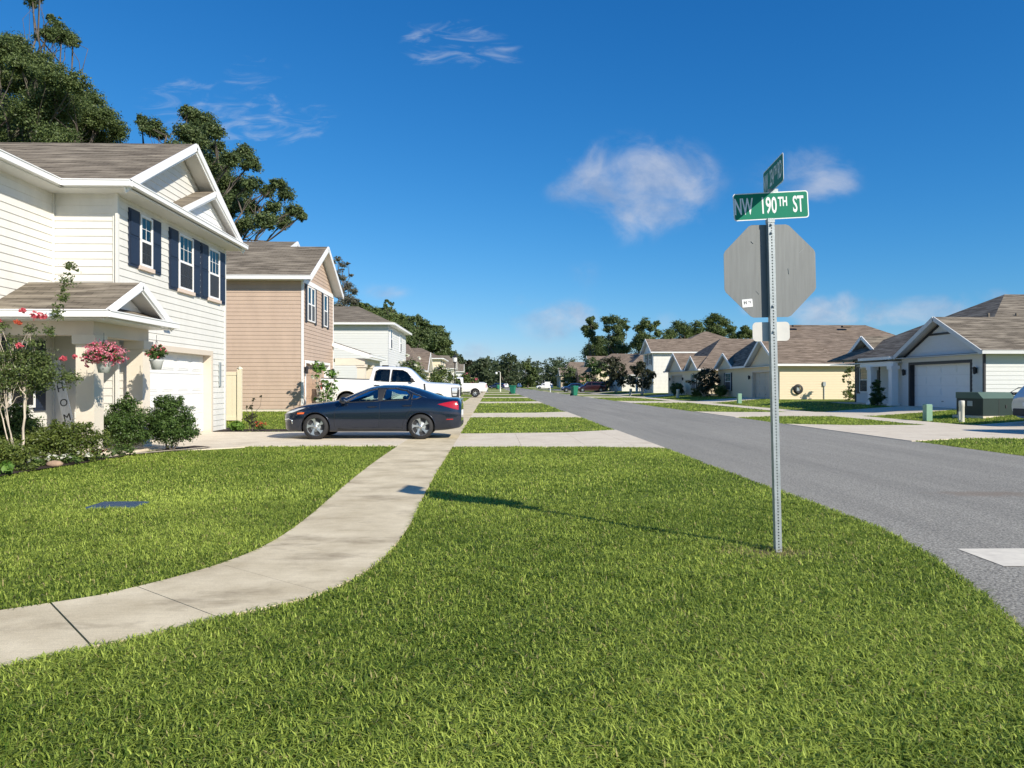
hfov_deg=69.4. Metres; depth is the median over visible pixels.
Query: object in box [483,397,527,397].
driveway
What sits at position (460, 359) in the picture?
broadleaf tree
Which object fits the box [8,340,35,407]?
window
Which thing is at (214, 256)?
window
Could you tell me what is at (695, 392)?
round shrub
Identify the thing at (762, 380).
garage door
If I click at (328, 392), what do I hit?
crape myrtle
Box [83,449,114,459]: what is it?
flower plant
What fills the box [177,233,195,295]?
window
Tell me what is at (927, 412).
utility pedestal
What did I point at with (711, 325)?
broadleaf tree
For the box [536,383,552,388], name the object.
parked car
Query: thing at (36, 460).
flower plant
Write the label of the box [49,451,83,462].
flower plant
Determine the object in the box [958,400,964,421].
utility pedestal
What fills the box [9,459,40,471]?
flower plant
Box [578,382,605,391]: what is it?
parked car
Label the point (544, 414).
driveway
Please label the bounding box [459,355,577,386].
forest
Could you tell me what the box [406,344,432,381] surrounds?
single storey house
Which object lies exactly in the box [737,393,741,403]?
utility pedestal
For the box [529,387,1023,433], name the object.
pavement
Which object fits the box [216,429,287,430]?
mulch bed
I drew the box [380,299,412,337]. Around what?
broadleaf tree
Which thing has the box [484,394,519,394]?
driveway
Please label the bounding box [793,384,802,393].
hose reel
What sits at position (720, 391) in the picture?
clipped hedge
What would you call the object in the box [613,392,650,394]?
driveway
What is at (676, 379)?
garage door
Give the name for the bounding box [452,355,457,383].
lamp post
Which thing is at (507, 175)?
sky
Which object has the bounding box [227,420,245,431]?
flower plant
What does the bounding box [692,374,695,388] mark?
window
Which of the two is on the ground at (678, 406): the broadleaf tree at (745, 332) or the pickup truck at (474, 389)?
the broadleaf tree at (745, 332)
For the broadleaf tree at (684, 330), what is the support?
on the ground at (678, 406)
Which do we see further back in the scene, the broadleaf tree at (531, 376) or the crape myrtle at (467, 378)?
the broadleaf tree at (531, 376)
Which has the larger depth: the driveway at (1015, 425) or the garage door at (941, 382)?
the garage door at (941, 382)
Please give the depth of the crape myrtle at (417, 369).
49.69 m
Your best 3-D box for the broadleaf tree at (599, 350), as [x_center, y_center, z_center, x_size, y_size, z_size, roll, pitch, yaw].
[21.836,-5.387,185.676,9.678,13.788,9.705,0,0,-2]
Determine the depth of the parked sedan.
19.11 m
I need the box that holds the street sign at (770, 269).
[724,153,815,551]
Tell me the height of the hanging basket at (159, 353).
0.750 m
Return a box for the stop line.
[959,548,1023,565]
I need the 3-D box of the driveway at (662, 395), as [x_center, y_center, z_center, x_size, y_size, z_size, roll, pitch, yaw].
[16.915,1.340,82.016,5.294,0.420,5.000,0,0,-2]
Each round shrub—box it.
[104,391,153,449]
[143,394,200,449]
[670,381,686,394]
[691,388,710,396]
[867,379,887,405]
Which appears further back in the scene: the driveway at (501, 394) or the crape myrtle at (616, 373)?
the crape myrtle at (616, 373)
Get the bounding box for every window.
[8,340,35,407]
[137,214,154,273]
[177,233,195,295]
[208,247,221,303]
[308,286,315,322]
[324,295,327,327]
[390,329,392,348]
[400,334,401,352]
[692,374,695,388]
[725,373,730,389]
[859,367,867,391]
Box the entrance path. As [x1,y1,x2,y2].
[131,446,244,454]
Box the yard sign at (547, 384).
[545,382,550,391]
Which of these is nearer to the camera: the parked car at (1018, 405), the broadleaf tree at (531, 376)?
the parked car at (1018, 405)
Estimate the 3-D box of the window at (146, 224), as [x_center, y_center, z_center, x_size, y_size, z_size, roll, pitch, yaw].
[-8.872,-3.393,17.939,0.083,1.315,0.770,0,0,-2]
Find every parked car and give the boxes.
[489,383,504,388]
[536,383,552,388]
[561,383,584,391]
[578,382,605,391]
[1012,386,1023,417]
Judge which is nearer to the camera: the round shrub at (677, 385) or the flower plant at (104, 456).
the flower plant at (104, 456)
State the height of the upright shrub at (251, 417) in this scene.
1.118 m
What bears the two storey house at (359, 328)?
on the ground at (678, 406)
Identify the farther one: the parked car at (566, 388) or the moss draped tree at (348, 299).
the parked car at (566, 388)
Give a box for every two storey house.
[0,142,247,458]
[226,241,386,411]
[334,306,411,399]
[412,348,448,379]
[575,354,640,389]
[636,332,729,392]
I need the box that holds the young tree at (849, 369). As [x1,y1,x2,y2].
[842,366,854,399]
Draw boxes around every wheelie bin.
[509,385,515,393]
[570,386,578,395]
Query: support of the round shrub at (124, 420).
on the mulch bed at (73, 462)
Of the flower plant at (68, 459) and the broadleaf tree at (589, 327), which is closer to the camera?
the flower plant at (68, 459)
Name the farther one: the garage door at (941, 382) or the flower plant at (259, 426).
the garage door at (941, 382)
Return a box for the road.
[503,387,1023,626]
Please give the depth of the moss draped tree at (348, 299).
109.86 m
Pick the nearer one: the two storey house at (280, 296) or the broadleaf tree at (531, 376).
the two storey house at (280, 296)
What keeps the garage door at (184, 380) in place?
in the two storey house at (144, 237)
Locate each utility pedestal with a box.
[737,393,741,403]
[923,404,931,420]
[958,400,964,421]
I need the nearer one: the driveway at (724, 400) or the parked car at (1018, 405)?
the parked car at (1018, 405)
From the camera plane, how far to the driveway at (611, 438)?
19.05 m
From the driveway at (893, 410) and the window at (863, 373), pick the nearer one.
the driveway at (893, 410)
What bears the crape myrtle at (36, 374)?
on the mulch bed at (73, 462)
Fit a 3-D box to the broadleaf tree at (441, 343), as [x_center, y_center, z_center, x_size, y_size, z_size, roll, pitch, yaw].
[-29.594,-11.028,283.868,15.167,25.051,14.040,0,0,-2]
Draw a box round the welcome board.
[52,360,74,426]
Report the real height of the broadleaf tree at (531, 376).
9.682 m
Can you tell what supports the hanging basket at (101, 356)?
hanging from the two storey house at (144, 237)
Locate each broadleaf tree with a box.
[349,300,386,318]
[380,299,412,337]
[406,314,433,349]
[424,324,454,357]
[450,350,474,373]
[462,359,479,379]
[465,357,492,387]
[490,352,519,387]
[521,362,538,387]
[579,335,607,365]
[580,316,602,355]
[599,313,632,354]
[629,317,663,353]
[661,319,704,338]
[702,313,737,338]
[734,325,752,338]
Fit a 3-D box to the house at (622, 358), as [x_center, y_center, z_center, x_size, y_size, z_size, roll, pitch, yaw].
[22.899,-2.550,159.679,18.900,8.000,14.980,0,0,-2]
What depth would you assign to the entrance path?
16.39 m
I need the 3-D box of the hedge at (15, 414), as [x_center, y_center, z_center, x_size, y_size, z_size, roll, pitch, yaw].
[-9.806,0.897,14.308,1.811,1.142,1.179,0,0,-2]
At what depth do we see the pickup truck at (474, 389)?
78.16 m
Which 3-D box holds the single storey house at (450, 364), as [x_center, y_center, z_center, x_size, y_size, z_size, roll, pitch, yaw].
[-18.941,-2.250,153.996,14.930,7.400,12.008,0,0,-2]
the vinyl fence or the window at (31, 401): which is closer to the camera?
the window at (31, 401)
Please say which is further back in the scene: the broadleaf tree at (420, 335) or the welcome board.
the broadleaf tree at (420, 335)
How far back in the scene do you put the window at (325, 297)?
35.67 m
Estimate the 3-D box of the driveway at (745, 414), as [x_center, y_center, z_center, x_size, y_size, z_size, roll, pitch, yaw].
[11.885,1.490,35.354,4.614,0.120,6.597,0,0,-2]
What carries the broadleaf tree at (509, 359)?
on the ground at (678, 406)
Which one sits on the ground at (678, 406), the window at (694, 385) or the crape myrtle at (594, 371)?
the crape myrtle at (594, 371)
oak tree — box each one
[0,0,132,142]
[133,103,307,240]
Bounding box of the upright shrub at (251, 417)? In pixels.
[241,395,261,431]
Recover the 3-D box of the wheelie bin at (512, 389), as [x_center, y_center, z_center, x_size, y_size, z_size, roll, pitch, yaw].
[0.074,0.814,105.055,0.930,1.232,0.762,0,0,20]
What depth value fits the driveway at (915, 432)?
21.80 m
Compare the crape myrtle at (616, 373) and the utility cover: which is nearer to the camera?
the utility cover
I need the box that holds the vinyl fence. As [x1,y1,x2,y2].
[226,366,242,420]
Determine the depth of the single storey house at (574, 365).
238.17 m
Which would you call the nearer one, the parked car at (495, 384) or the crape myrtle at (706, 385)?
the crape myrtle at (706, 385)
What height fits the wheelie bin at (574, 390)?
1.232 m
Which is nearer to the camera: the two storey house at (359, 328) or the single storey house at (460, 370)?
the two storey house at (359, 328)
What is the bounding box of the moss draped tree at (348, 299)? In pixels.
[333,256,359,305]
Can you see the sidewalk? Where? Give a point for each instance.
(355, 525)
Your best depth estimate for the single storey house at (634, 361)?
120.94 m
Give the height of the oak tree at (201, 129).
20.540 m
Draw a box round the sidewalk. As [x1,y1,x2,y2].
[0,387,487,666]
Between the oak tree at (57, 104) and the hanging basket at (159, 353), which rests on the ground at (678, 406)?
the oak tree at (57, 104)
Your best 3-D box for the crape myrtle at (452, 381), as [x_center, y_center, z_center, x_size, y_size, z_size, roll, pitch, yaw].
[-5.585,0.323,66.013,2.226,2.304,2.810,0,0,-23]
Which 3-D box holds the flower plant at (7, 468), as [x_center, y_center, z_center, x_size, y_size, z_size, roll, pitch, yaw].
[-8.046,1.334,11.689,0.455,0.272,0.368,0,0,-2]
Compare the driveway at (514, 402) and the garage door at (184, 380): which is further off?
the driveway at (514, 402)
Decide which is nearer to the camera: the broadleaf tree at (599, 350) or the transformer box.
the transformer box
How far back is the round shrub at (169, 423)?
15.95 m
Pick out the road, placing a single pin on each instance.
(945, 503)
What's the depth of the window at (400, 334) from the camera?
61.89 m
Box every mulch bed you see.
[0,446,210,475]
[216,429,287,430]
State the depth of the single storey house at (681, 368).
79.33 m
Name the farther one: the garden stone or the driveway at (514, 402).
the driveway at (514, 402)
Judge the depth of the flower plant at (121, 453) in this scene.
14.78 m
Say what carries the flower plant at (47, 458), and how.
on the mulch bed at (73, 462)
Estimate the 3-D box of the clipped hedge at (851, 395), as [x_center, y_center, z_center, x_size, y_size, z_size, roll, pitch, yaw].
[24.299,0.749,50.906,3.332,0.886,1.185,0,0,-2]
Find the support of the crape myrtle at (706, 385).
on the ground at (678, 406)
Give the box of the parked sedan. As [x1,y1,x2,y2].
[284,385,463,438]
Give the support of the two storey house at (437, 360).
on the ground at (678, 406)
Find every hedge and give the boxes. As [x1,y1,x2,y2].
[0,401,46,443]
[0,435,36,464]
[15,419,114,460]
[712,385,728,396]
[841,389,854,400]
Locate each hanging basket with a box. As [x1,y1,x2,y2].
[79,338,128,372]
[144,335,168,369]
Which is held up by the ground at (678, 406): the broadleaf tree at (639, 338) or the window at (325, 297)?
the broadleaf tree at (639, 338)
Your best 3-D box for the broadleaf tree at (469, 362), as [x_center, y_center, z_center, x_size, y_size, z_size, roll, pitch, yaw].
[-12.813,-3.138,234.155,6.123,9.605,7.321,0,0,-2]
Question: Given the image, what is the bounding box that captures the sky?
[0,0,1023,383]
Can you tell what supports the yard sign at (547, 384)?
on the ground at (678, 406)
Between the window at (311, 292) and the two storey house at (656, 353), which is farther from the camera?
the two storey house at (656, 353)
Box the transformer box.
[952,392,1013,418]
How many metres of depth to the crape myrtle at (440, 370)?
53.60 m
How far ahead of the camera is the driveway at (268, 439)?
19.05 m
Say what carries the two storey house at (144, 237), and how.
on the ground at (678, 406)
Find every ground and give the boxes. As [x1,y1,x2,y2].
[0,386,1023,767]
[715,549,817,559]
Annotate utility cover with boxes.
[86,501,147,509]
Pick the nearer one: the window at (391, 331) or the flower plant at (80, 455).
the flower plant at (80, 455)
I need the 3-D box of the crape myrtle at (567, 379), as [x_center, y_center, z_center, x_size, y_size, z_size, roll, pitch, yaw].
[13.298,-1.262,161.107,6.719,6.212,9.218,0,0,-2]
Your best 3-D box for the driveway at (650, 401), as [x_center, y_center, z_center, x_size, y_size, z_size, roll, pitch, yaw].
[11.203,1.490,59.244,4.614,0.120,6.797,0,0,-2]
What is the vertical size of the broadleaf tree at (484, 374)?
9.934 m
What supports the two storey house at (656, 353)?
on the ground at (678, 406)
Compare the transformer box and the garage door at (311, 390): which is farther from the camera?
the garage door at (311, 390)
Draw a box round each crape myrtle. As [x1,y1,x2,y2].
[0,261,83,465]
[310,360,338,402]
[396,354,446,382]
[421,364,457,382]
[443,378,462,391]
[456,373,478,393]
[559,364,576,385]
[578,357,609,387]
[595,356,632,392]
[627,359,656,394]
[685,367,720,396]
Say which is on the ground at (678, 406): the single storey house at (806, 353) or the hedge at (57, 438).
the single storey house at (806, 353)
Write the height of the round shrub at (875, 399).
1.502 m
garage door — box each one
[150,352,202,439]
[306,364,323,403]
[673,376,681,383]
[755,372,769,397]
[915,363,969,407]
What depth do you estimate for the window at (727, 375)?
67.47 m
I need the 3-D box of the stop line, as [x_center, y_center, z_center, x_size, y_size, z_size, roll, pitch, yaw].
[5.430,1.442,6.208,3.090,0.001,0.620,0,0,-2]
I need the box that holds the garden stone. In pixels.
[45,460,62,466]
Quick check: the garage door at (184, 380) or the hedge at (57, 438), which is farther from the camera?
the garage door at (184, 380)
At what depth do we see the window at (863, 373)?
44.76 m
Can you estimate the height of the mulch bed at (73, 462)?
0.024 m
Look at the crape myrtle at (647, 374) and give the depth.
88.91 m
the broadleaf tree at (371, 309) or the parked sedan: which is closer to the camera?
the parked sedan
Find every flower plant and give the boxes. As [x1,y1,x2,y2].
[0,460,14,475]
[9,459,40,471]
[18,456,45,466]
[30,452,63,465]
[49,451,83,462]
[69,449,100,462]
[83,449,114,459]
[109,445,135,456]
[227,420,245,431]
[254,421,266,430]
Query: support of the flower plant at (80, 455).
on the mulch bed at (73, 462)
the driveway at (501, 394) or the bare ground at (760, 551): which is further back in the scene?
the driveway at (501, 394)
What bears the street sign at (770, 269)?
on the bare ground at (760, 551)
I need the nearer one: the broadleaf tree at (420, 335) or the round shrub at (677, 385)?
the round shrub at (677, 385)
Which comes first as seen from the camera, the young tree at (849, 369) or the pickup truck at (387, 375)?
the pickup truck at (387, 375)
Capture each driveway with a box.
[150,432,411,446]
[453,430,664,448]
[471,412,580,417]
[480,401,541,402]
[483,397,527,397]
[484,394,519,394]
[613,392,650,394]
[619,401,685,402]
[640,394,685,396]
[694,397,769,402]
[694,411,825,416]
[787,424,1023,440]
[822,406,956,415]
[973,421,1023,429]
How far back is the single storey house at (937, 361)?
35.89 m
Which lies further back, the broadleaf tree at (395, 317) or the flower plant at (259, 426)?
the broadleaf tree at (395, 317)
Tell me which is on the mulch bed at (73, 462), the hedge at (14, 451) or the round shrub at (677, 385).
the hedge at (14, 451)
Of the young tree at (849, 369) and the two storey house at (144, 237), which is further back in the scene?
the young tree at (849, 369)
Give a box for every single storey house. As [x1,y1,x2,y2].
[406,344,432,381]
[437,355,457,375]
[456,362,464,376]
[556,362,584,387]
[607,355,642,390]
[663,339,753,395]
[714,325,894,398]
[827,294,1023,407]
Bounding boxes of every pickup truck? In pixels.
[318,365,462,400]
[457,377,487,396]
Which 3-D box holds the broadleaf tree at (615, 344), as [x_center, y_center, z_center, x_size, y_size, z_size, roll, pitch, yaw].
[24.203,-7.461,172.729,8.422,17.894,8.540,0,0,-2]

